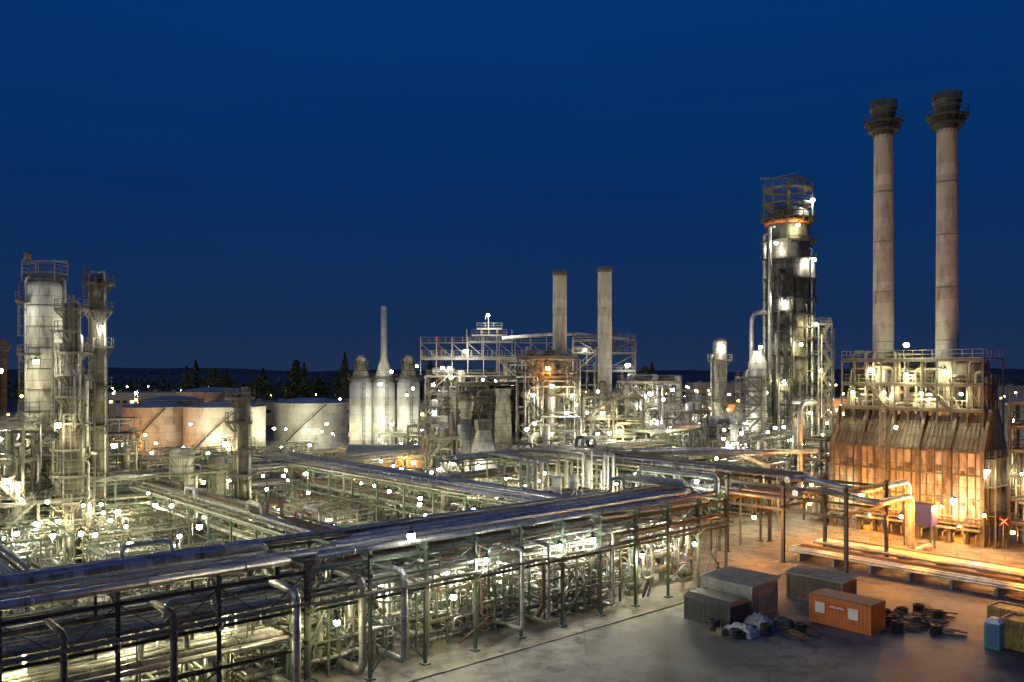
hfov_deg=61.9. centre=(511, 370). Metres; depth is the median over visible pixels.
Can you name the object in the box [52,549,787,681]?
concrete pavement
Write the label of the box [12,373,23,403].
tree
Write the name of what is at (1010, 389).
industrial building
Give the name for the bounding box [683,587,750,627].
shipping container
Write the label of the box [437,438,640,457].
pipeline
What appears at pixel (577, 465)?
pipeline
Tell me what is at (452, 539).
pipeline
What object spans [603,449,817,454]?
pipeline
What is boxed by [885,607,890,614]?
tyre stack
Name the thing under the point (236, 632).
pipeline
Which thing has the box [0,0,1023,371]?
sky
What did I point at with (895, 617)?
tyre stack
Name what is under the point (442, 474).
pipeline
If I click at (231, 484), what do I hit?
pipeline
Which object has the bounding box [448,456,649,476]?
pipeline
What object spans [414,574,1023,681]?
asphalt yard
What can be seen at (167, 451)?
pipe manifold
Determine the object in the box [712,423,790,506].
process structure
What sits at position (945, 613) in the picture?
pipe bundle
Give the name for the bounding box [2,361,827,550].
flood lamps
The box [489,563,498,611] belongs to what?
pipeline
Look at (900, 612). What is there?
loaded pallet
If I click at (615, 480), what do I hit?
pipeline
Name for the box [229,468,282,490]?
pipe manifold
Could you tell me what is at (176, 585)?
pipe manifold
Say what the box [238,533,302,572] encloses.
pipe manifold
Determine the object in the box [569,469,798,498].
pipeline
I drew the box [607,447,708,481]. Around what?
pipeline
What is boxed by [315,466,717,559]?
pipeline
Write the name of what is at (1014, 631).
waste skip
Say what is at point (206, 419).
storage tank
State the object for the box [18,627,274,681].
pipeline
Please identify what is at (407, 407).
silo
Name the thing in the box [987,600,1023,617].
waste skip
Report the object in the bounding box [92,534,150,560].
heat exchanger
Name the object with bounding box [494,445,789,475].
pipeline
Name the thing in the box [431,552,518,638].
pipe manifold
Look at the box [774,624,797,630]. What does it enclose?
pipe bundle
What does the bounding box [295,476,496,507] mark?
pipeline
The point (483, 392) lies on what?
process furnace
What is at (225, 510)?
pipeline
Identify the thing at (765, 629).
tyre stack
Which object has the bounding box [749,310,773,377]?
pipeline
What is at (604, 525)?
pipeline
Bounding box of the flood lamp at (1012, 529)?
[1010,526,1017,533]
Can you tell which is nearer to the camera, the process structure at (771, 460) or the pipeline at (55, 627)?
the pipeline at (55, 627)
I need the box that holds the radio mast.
[435,336,441,388]
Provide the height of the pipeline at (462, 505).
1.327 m
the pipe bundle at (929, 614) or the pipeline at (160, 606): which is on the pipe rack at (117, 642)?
the pipeline at (160, 606)
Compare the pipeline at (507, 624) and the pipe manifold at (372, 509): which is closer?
the pipeline at (507, 624)
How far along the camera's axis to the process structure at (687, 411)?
148.53 m
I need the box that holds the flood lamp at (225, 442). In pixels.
[222,437,227,445]
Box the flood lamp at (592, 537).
[589,532,595,542]
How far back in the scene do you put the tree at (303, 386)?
373.38 m
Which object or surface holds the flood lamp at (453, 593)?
attached to the pipe rack at (634, 540)
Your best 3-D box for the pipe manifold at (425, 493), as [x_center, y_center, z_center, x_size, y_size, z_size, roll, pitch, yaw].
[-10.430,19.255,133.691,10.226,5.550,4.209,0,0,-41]
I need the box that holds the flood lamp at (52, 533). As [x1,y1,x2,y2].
[49,527,55,543]
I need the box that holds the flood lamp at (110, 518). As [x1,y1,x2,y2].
[108,514,114,527]
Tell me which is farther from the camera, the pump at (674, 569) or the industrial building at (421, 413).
the industrial building at (421, 413)
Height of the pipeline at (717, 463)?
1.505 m
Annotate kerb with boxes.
[406,572,785,681]
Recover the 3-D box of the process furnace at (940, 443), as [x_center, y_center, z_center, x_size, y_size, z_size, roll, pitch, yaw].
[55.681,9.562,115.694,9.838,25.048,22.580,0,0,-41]
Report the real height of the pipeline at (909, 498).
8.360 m
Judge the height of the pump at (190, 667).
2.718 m
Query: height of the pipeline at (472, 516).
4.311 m
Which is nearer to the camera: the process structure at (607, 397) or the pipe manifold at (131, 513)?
the pipe manifold at (131, 513)
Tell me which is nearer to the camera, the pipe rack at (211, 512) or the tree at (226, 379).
the pipe rack at (211, 512)
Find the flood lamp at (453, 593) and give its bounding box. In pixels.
[450,587,461,607]
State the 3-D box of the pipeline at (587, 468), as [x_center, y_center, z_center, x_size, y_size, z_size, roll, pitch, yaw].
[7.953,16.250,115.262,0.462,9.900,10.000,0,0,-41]
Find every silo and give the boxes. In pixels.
[347,355,374,443]
[370,306,396,443]
[395,355,421,443]
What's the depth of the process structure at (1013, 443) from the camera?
164.82 m
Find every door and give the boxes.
[759,588,770,614]
[841,457,973,505]
[987,625,995,647]
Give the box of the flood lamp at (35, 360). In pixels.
[33,355,40,368]
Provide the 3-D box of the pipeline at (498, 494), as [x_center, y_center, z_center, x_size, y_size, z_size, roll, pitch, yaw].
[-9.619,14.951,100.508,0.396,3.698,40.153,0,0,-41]
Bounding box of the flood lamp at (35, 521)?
[33,516,40,527]
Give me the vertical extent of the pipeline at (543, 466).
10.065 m
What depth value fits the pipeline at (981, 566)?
94.80 m
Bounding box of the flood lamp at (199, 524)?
[192,518,202,535]
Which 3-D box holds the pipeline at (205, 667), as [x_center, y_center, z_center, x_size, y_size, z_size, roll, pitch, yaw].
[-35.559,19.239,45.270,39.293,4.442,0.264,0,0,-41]
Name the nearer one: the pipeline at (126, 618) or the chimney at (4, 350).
the pipeline at (126, 618)
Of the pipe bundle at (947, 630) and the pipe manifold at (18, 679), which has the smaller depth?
the pipe manifold at (18, 679)
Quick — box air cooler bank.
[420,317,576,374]
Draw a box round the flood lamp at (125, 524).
[123,520,129,534]
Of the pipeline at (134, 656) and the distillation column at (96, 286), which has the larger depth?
the distillation column at (96, 286)
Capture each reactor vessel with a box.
[161,446,213,535]
[198,455,231,518]
[707,338,731,433]
[743,351,771,448]
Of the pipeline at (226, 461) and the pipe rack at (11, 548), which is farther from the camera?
the pipeline at (226, 461)
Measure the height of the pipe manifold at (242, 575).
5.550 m
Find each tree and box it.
[0,373,8,407]
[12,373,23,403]
[15,378,23,403]
[180,365,193,390]
[190,359,201,387]
[200,368,226,386]
[212,372,236,386]
[221,369,232,387]
[244,376,275,399]
[259,367,270,399]
[281,359,308,399]
[290,361,301,398]
[297,362,311,397]
[308,376,333,397]
[331,366,352,399]
[336,352,350,399]
[394,370,400,399]
[422,356,435,399]
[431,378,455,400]
[641,366,651,399]
[649,362,654,373]
[843,362,856,394]
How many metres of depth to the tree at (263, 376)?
401.98 m
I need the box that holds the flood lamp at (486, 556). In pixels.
[483,551,489,571]
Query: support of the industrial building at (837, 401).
on the gravel
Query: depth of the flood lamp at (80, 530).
70.62 m
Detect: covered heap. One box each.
[724,622,760,638]
[743,612,775,631]
[773,616,793,630]
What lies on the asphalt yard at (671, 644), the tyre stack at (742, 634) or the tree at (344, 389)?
the tyre stack at (742, 634)
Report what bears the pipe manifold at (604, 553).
on the concrete pavement
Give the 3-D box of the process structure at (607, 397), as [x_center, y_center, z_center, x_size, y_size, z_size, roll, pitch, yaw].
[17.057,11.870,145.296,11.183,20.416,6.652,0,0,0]
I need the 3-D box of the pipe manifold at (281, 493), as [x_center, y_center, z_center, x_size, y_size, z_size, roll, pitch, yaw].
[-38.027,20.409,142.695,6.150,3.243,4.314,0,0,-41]
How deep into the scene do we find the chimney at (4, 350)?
219.43 m
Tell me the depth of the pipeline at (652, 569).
81.86 m
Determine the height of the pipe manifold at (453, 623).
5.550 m
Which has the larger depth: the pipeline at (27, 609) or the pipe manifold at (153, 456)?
the pipe manifold at (153, 456)
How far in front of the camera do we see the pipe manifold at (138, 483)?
139.78 m
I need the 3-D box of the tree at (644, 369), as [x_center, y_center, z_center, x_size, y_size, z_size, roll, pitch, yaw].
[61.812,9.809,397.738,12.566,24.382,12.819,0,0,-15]
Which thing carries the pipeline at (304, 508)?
on the pipe rack at (211, 512)
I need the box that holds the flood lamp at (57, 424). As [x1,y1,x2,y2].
[54,418,60,431]
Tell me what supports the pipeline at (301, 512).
on the pipe rack at (211, 512)
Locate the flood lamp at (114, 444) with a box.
[111,439,118,451]
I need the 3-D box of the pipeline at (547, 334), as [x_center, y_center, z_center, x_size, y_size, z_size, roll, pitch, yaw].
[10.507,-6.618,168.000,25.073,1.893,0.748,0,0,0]
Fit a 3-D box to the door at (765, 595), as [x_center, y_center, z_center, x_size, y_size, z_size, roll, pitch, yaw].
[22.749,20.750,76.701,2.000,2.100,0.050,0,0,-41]
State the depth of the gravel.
121.25 m
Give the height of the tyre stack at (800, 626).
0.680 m
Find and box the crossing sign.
[999,517,1008,548]
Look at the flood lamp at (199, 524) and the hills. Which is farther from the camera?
the hills
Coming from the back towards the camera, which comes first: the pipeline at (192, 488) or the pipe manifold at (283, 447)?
the pipe manifold at (283, 447)
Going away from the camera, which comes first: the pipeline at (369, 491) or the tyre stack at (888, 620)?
the tyre stack at (888, 620)
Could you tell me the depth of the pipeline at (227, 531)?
97.28 m
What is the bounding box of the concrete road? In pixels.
[647,509,1023,606]
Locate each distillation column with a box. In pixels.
[15,269,65,517]
[46,295,92,562]
[81,266,114,524]
[216,387,257,541]
[760,172,823,483]
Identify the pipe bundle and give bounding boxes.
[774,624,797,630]
[782,629,814,640]
[890,611,909,618]
[899,619,918,628]
[905,621,927,630]
[913,611,949,622]
[924,610,957,617]
[927,616,947,623]
[942,627,967,636]
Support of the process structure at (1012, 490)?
on the gravel
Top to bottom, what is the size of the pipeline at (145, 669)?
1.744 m
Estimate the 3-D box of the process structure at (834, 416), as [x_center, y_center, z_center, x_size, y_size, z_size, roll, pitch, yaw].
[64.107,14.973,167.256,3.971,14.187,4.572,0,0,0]
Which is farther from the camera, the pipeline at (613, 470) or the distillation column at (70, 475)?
the pipeline at (613, 470)
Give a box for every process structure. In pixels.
[0,413,22,443]
[0,413,41,564]
[0,418,21,513]
[0,431,14,473]
[0,480,88,568]
[9,415,58,535]
[51,335,98,529]
[85,426,137,490]
[107,413,141,451]
[378,427,422,443]
[406,415,447,449]
[418,399,451,443]
[422,419,475,495]
[423,367,502,442]
[496,347,571,441]
[503,424,570,486]
[510,402,527,433]
[514,350,581,460]
[516,474,607,558]
[571,400,597,443]
[572,327,635,432]
[578,381,646,449]
[584,448,640,491]
[616,374,681,446]
[616,375,694,437]
[618,402,657,446]
[622,414,696,457]
[633,434,746,518]
[666,402,710,491]
[684,394,709,434]
[696,440,788,516]
[697,412,752,459]
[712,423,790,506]
[727,406,745,428]
[727,409,745,430]
[735,371,763,449]
[755,426,787,469]
[774,263,794,485]
[796,437,828,483]
[802,441,828,486]
[803,429,843,521]
[813,318,833,459]
[827,410,839,434]
[1004,435,1023,465]
[1005,393,1023,545]
[1011,453,1021,512]
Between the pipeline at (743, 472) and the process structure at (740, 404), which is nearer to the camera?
the pipeline at (743, 472)
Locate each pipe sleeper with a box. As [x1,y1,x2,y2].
[797,546,843,560]
[832,551,876,566]
[868,557,911,573]
[907,564,950,580]
[949,570,990,588]
[994,577,1023,596]
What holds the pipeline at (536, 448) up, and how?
on the pipe rack at (461, 462)
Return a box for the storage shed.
[700,565,780,615]
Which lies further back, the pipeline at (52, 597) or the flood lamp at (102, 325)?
the flood lamp at (102, 325)
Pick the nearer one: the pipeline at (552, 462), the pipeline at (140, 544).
the pipeline at (140, 544)
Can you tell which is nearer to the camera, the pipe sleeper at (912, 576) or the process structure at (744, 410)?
the pipe sleeper at (912, 576)
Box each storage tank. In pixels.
[85,396,109,447]
[120,401,184,455]
[141,395,204,404]
[176,387,248,401]
[182,400,265,455]
[273,397,347,449]
[998,396,1023,440]
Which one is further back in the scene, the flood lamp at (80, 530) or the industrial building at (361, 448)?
the industrial building at (361, 448)
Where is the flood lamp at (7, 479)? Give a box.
[4,474,10,487]
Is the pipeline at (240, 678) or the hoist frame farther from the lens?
the hoist frame
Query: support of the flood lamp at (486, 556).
attached to the pipe rack at (634, 540)
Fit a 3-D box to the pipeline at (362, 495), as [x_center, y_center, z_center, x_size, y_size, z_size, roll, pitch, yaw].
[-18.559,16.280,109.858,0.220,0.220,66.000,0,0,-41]
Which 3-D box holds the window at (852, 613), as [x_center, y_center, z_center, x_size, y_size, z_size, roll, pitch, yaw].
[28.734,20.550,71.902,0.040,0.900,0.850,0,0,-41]
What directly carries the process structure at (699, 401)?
on the gravel
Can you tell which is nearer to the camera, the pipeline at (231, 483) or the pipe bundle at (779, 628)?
the pipe bundle at (779, 628)
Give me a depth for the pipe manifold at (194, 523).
114.64 m
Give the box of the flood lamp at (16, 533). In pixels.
[12,526,19,540]
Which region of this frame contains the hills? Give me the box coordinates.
[7,367,1023,373]
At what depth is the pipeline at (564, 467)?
110.57 m
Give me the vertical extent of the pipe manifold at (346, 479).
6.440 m
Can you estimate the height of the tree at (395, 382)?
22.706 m
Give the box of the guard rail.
[831,530,1023,563]
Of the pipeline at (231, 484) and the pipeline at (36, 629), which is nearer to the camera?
the pipeline at (36, 629)
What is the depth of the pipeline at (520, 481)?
94.68 m
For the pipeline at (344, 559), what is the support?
on the pipe rack at (634, 540)
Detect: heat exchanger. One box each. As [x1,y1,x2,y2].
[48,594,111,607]
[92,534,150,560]
[93,514,144,529]
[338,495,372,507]
[383,503,415,518]
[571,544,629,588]
[637,537,679,588]
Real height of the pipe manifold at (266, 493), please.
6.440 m
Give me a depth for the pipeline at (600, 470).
114.00 m
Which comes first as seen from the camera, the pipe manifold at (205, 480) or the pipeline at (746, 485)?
the pipeline at (746, 485)
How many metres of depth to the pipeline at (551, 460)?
108.91 m
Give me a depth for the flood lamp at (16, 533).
83.89 m
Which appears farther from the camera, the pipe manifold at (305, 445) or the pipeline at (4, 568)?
the pipe manifold at (305, 445)
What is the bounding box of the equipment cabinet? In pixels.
[901,501,937,548]
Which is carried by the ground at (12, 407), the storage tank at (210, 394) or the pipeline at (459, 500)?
the storage tank at (210, 394)
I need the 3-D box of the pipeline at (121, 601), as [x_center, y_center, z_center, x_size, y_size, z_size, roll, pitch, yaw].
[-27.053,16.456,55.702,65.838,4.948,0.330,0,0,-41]
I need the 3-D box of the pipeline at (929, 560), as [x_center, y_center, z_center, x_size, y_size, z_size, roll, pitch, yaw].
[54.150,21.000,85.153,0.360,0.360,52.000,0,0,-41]
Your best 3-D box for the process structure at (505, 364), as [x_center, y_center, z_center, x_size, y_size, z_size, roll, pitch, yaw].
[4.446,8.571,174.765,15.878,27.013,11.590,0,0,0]
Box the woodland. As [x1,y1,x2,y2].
[7,371,1023,400]
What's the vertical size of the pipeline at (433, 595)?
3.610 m
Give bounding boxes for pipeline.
[0,450,409,481]
[0,476,659,575]
[0,491,690,597]
[0,541,396,580]
[0,544,72,603]
[0,550,264,591]
[0,552,65,604]
[0,552,234,681]
[0,555,256,594]
[0,556,238,593]
[0,556,290,610]
[0,559,56,606]
[0,562,50,607]
[0,566,207,599]
[2,513,700,643]
[2,515,683,638]
[2,516,704,647]
[2,516,721,658]
[2,517,713,652]
[2,540,530,631]
[2,551,518,628]
[2,554,493,646]
[2,570,290,620]
[2,592,302,648]
[2,621,256,673]
[2,622,261,678]
[2,625,264,681]
[2,634,206,681]
[2,639,108,661]
[3,451,411,482]
[3,577,263,621]
[4,468,420,508]
[5,452,417,484]
[6,463,332,486]
[11,627,270,681]
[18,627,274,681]
[22,654,26,674]
[25,607,34,611]
[32,629,277,681]
[43,630,282,681]
[44,573,239,673]
[44,618,67,681]
[73,635,284,681]
[77,635,289,681]
[96,469,422,501]
[108,467,405,494]
[108,468,412,495]
[109,460,310,477]
[119,486,656,558]
[134,456,371,500]
[136,632,137,681]
[138,632,140,681]
[140,484,331,541]
[141,628,158,680]
[142,482,335,541]
[147,503,285,550]
[148,482,339,536]
[150,600,177,681]
[151,453,392,489]
[155,479,278,529]
[158,481,351,535]
[161,505,297,549]
[162,626,169,675]
[165,521,711,621]
[166,481,354,533]
[184,623,200,681]
[207,518,524,567]
[223,492,340,526]
[223,615,239,672]
[226,610,252,681]
[231,611,247,681]
[233,613,243,675]
[256,455,528,501]
[257,548,307,555]
[258,474,443,512]
[262,453,444,509]
[262,486,667,545]
[263,474,447,512]
[265,472,457,510]
[266,474,463,511]
[267,468,468,510]
[268,510,311,522]
[269,579,300,681]
[272,456,388,466]
[274,452,449,505]
[283,467,524,490]
[284,452,564,496]
[284,471,468,506]
[284,501,686,568]
[287,458,558,497]
[289,452,571,495]
[291,471,505,507]
[291,502,693,570]
[291,554,314,561]
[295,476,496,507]
[297,500,707,571]
[312,460,550,499]
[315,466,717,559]
[315,477,692,601]
[320,476,685,580]
[320,597,341,647]
[325,475,685,579]
[330,591,357,663]
[332,475,681,573]
[333,568,366,673]
[340,488,680,558]
[343,468,535,500]
[347,484,476,509]
[350,474,682,566]
[355,495,618,566]
[365,474,678,531]
[366,583,390,651]
[375,561,407,662]
[385,508,642,593]
[432,575,434,605]
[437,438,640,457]
[438,461,573,475]
[438,481,580,499]
[439,504,713,595]
[443,439,647,458]
[443,483,541,499]
[445,442,585,458]
[445,448,639,475]
[445,570,471,632]
[448,442,587,459]
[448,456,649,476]
[452,480,598,501]
[454,436,664,459]
[455,567,472,630]
[456,462,645,478]
[458,441,665,460]
[458,566,492,643]
[460,482,627,503]
[472,444,658,476]
[478,465,601,504]
[478,566,491,612]
[479,451,521,502]
[480,462,560,481]
[486,441,668,481]
[486,451,529,488]
[487,512,688,591]
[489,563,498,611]
[492,543,523,630]
[493,455,536,489]
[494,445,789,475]
[494,474,532,482]
[495,448,776,480]
[499,446,785,477]
[500,457,542,490]
[500,459,537,489]
[500,463,787,501]
[502,332,628,341]
[508,453,543,490]
[511,459,777,519]
[513,471,698,491]
[514,459,756,513]
[515,459,558,475]
[517,448,559,475]
[518,474,551,479]
[523,538,550,622]
[527,439,811,474]
[528,432,538,487]
[529,448,568,487]
[529,513,675,538]
[533,555,545,624]
[537,456,572,474]
[537,458,556,475]
[538,470,579,486]
[540,447,583,486]
[542,460,548,489]
[544,435,652,474]
[546,455,589,487]
[549,446,592,487]
[552,454,588,487]
[558,442,807,475]
[559,452,565,487]
[560,455,676,478]
[560,457,597,488]
[560,464,601,489]
[562,471,809,497]
[567,447,605,489]
[568,453,578,485]
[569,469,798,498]
[572,452,604,489]
[573,468,722,512]
[574,470,796,499]
[575,461,617,491]
[583,452,585,486]
[585,527,614,605]
[588,457,604,489]
[591,541,619,607]
[593,452,608,488]
[594,466,819,495]
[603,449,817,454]
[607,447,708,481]
[608,454,614,491]
[614,454,805,474]
[615,456,795,475]
[615,470,816,495]
[624,537,630,593]
[631,447,769,467]
[642,535,653,597]
[642,540,652,595]
[646,473,790,500]
[651,423,699,446]
[655,524,660,563]
[665,528,686,584]
[673,528,682,577]
[686,548,692,574]
[694,481,804,497]
[715,526,718,569]
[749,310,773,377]
[768,225,774,421]
[784,475,928,546]
[785,549,1023,591]
[788,547,1023,589]
[791,545,1023,586]
[792,399,816,508]
[792,486,932,550]
[798,545,1023,584]
[801,544,1023,582]
[804,543,1023,580]
[813,541,1023,577]
[816,539,1023,573]
[819,538,1023,571]
[822,538,1023,570]
[827,536,1023,568]
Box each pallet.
[712,627,728,636]
[804,625,819,635]
[895,610,905,616]
[900,616,913,622]
[901,615,918,622]
[912,612,922,619]
[921,619,932,627]
[924,606,932,612]
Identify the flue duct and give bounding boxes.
[458,391,496,504]
[495,388,510,484]
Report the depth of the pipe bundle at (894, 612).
76.20 m
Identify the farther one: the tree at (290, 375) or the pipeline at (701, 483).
the tree at (290, 375)
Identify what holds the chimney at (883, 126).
on the process furnace at (940, 443)
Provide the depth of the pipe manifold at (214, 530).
111.11 m
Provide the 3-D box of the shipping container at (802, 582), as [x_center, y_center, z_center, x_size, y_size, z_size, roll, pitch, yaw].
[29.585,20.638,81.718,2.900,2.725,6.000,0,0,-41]
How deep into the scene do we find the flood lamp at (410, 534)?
60.74 m
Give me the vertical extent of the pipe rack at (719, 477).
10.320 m
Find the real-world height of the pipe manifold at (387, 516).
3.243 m
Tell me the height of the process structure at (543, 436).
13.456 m
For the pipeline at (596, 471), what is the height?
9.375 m
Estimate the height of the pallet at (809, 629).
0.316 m
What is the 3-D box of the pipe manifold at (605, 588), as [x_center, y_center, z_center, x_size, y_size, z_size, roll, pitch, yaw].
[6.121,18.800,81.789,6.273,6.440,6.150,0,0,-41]
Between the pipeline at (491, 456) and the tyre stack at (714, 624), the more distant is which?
the pipeline at (491, 456)
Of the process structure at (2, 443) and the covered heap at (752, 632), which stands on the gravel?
the process structure at (2, 443)
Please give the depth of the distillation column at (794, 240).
166.41 m
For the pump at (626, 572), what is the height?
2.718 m
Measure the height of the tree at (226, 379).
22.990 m
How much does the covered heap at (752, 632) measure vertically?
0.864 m
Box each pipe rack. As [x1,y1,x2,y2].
[0,449,428,523]
[0,536,92,617]
[0,550,312,681]
[129,479,395,592]
[251,451,588,585]
[251,490,733,681]
[433,436,675,506]
[451,441,763,550]
[723,474,888,573]
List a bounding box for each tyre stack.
[708,618,719,631]
[729,627,740,638]
[739,631,745,638]
[760,623,771,636]
[794,622,805,632]
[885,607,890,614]
[885,614,891,627]
[889,614,899,619]
[892,620,904,633]
[896,606,907,612]
[912,603,923,612]
[917,616,929,622]
[930,623,942,633]
[932,609,943,618]
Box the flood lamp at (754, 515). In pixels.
[752,511,756,524]
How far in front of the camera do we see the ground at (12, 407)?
2405.76 m
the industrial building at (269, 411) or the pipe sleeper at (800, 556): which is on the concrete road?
the pipe sleeper at (800, 556)
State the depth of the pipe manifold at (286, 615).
70.46 m
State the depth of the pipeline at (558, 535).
75.26 m
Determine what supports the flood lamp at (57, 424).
attached to the distillation column at (70, 475)
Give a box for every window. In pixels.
[815,601,824,612]
[848,608,857,620]
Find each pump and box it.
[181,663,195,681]
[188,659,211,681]
[615,556,630,585]
[622,563,642,595]
[661,546,676,574]
[671,552,691,582]
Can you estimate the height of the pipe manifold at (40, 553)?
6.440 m
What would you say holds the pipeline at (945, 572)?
on the pipe sleeper
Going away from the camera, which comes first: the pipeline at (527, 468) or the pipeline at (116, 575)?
the pipeline at (116, 575)
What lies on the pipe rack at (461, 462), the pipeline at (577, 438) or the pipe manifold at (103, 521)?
the pipeline at (577, 438)
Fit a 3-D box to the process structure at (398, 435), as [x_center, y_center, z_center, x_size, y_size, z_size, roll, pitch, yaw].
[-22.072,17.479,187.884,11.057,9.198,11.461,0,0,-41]
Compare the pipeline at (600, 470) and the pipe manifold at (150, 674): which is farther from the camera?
the pipeline at (600, 470)
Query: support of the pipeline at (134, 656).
on the pipe rack at (117, 642)
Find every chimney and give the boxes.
[0,340,11,420]
[552,270,566,438]
[597,267,611,434]
[864,98,903,381]
[925,89,968,383]
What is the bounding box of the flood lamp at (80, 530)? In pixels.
[75,525,84,544]
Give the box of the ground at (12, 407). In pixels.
[0,374,1023,439]
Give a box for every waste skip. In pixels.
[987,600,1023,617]
[1000,612,1023,651]
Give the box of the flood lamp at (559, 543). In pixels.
[556,537,566,555]
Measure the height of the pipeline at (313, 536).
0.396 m
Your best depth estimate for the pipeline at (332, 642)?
61.52 m
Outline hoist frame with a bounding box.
[21,252,67,282]
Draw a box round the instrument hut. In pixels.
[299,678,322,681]
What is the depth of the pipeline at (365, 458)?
133.80 m
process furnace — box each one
[448,375,539,475]
[828,349,1020,548]
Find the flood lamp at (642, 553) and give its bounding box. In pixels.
[639,548,648,564]
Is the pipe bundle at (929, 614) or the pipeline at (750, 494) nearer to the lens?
the pipe bundle at (929, 614)
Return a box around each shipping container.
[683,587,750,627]
[785,564,857,600]
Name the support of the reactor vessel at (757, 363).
on the gravel
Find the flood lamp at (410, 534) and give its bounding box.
[407,525,414,545]
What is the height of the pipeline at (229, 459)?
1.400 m
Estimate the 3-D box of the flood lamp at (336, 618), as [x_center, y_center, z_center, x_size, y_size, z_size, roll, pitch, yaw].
[-11.828,17.228,58.438,0.945,1.544,0.571,0,0,-38]
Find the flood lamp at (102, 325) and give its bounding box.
[96,321,104,333]
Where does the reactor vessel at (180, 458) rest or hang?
on the gravel
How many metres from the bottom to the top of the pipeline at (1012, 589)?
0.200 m
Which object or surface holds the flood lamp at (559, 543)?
attached to the pipe rack at (634, 540)
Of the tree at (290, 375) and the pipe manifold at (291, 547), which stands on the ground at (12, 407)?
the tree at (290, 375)
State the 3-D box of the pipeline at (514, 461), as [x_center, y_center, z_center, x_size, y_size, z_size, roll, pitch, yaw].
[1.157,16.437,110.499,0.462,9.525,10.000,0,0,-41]
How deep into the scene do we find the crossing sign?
105.47 m
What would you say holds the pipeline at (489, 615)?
on the pipe rack at (634, 540)
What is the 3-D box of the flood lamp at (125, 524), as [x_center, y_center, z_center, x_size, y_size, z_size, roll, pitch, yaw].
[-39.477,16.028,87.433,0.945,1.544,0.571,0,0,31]
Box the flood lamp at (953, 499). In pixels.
[951,494,959,507]
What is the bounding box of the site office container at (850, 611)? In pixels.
[809,588,885,635]
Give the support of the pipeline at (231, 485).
on the pipe rack at (115, 483)
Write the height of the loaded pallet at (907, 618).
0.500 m
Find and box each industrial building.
[107,390,176,414]
[250,398,396,424]
[345,444,439,494]
[420,402,445,420]
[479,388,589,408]
[673,400,745,422]
[686,381,745,401]
[815,395,847,427]
[998,384,1023,399]
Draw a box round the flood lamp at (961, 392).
[957,388,963,399]
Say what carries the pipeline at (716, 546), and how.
on the pipe rack at (634, 540)
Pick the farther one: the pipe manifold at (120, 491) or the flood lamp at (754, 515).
the pipe manifold at (120, 491)
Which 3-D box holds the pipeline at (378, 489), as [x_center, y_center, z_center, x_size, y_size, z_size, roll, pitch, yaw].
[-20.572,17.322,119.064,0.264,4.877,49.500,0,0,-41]
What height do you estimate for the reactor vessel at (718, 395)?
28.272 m
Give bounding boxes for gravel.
[40,427,1023,607]
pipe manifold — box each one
[0,510,64,568]
[0,518,74,570]
[2,597,92,614]
[4,665,31,681]
[74,515,183,561]
[82,512,189,561]
[86,527,174,599]
[91,499,183,540]
[95,509,127,541]
[106,629,165,659]
[108,442,135,469]
[108,485,167,523]
[108,662,203,681]
[109,480,132,510]
[114,435,148,460]
[123,478,160,500]
[130,450,169,477]
[133,540,259,595]
[140,457,201,469]
[146,475,200,516]
[150,538,260,624]
[151,442,186,461]
[180,548,290,620]
[181,608,273,662]
[187,442,231,459]
[190,482,231,537]
[194,473,259,492]
[196,495,284,543]
[196,609,338,681]
[204,450,251,458]
[225,472,269,502]
[228,596,341,625]
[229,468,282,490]
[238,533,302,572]
[253,441,285,458]
[253,501,333,536]
[253,590,358,681]
[256,450,299,474]
[257,441,296,466]
[261,506,356,536]
[262,484,306,501]
[281,437,317,455]
[285,491,368,519]
[292,466,333,495]
[306,496,391,524]
[306,511,402,547]
[311,589,378,625]
[312,609,408,673]
[313,444,351,455]
[322,468,371,499]
[332,476,391,509]
[336,442,368,452]
[342,564,447,659]
[363,500,394,518]
[372,464,435,499]
[379,502,414,520]
[398,492,459,518]
[399,563,518,649]
[411,484,436,496]
[419,470,460,497]
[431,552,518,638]
[470,544,554,628]
[513,545,621,619]
[516,537,585,583]
[530,539,619,612]
[579,540,626,569]
[591,530,622,570]
[615,530,670,565]
[618,510,693,563]
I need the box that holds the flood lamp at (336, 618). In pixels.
[333,610,345,631]
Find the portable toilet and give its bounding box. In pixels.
[983,616,1004,651]
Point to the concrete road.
(751, 548)
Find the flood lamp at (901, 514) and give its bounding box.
[898,510,903,524]
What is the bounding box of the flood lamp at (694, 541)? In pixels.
[688,536,696,551]
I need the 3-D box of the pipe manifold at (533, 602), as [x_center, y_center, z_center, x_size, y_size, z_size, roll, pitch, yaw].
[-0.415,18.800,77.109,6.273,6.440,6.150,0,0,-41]
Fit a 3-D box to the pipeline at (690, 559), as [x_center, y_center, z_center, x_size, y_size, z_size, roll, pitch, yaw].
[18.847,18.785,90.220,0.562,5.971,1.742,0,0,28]
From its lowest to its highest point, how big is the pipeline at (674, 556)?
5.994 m
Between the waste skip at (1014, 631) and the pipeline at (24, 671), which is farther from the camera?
the waste skip at (1014, 631)
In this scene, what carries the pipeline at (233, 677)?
on the pipe rack at (117, 642)
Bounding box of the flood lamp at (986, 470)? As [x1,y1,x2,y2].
[984,465,992,477]
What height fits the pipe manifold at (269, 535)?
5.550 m
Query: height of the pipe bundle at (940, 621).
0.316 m

